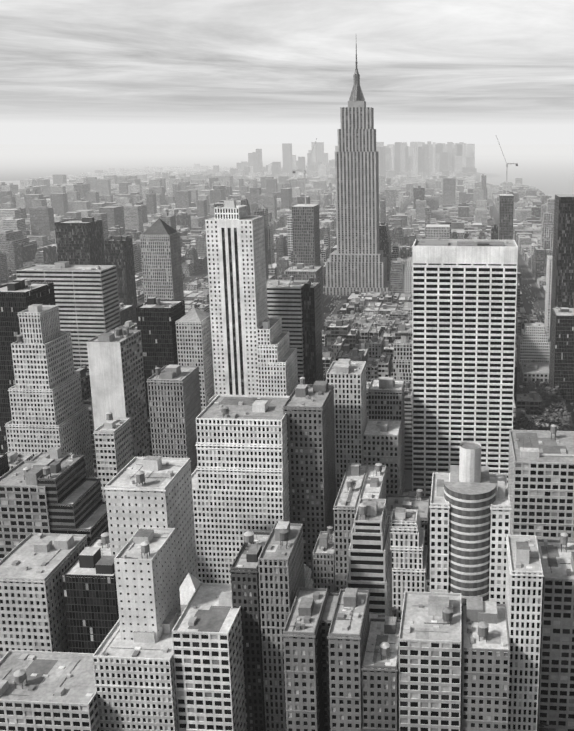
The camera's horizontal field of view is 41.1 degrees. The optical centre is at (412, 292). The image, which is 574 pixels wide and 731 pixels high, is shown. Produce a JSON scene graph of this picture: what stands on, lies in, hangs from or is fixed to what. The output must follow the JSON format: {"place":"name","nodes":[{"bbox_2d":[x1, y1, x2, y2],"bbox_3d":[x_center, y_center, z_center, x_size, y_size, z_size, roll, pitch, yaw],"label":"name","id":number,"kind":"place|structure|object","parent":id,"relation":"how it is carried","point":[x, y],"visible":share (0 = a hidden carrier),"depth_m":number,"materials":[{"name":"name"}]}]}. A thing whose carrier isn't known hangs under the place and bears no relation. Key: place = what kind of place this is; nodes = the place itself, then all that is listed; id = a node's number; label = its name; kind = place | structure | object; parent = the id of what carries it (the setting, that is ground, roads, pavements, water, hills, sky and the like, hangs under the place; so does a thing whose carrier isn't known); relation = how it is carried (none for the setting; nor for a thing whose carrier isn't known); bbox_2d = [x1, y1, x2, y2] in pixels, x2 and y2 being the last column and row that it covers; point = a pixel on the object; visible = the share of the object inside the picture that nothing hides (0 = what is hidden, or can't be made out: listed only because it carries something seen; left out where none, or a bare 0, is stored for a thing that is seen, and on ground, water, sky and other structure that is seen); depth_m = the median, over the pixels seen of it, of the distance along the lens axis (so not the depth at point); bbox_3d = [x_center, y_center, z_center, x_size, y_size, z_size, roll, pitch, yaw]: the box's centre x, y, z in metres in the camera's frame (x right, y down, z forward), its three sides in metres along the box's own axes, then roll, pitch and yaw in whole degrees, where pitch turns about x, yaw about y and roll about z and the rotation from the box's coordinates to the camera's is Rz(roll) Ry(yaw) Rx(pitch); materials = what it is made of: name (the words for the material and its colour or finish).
{"place":"outdoors","nodes":[
{"label":"outdoors","id":0,"kind":"place"},
{"bbox_2d":[0,144,573,490],"bbox_3d":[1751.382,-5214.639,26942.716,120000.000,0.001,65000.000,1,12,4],"label":"ground","id":1,"kind":"structure","parent":0,"point":[21,161],"depth_m":12087.74,"materials":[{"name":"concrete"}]},
{"bbox_2d":[0,199,552,414],"bbox_3d":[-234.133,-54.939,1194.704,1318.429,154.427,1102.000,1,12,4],"label":"city","id":2,"kind":"object","parent":1,"relation":"on","point":[361,319],"visible":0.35,"depth_m":1284.12,"materials":[{"name":"grey concrete"}]},
{"bbox_2d":[0,141,554,268],"bbox_3d":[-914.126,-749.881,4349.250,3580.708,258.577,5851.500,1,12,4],"label":"city","id":3,"kind":"object","parent":1,"relation":"on","point":[134,203],"visible":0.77,"depth_m":2796.84,"materials":[{"name":"grey concrete"}]},
{"bbox_2d":[0,312,569,621],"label":"city","id":4,"kind":"object","parent":1,"relation":"on","point":[376,542],"visible":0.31,"depth_m":476.20,"materials":[{"name":"grey concrete"}]},
{"bbox_2d":[0,44,573,730],"bbox_3d":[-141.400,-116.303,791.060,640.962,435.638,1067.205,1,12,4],"label":"skyscrapers","id":5,"kind":"structure","parent":1,"relation":"on","point":[162,588],"depth_m":401.87,"materials":[{"name":"grey concrete"}]},
{"bbox_2d":[94,360,573,730],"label":"park trees","id":6,"kind":"object","parent":1,"relation":"on","point":[554,407],"visible":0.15,"depth_m":695.05,"materials":[{"name":"grey plant"}]},
{"bbox_2d":[139,278,573,411],"bbox_3d":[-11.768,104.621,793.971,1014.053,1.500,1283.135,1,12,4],"label":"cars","id":7,"kind":"object","parent":1,"relation":"on","point":[521,284],"visible":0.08,"depth_m":1227.08,"materials":[{"name":"grey metal"}]},
{"bbox_2d":[0,157,573,198],"bbox_3d":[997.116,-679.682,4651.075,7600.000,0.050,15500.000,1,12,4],"label":"water","id":8,"kind":"structure","parent":0,"point":[552,176],"depth_m":6322.20,"materials":[{"name":"grey liquid"}]},
{"bbox_2d":[0,0,573,143],"label":"sky","id":9,"kind":"structure","parent":0,"point":[72,71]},
{"bbox_2d":[135,174,544,729],"bbox_3d":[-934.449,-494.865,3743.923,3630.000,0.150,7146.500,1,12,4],"label":"pavements","id":10,"kind":"structure","parent":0,"point":[408,479],"depth_m":895.27,"materials":[{"name":"grey concrete"}]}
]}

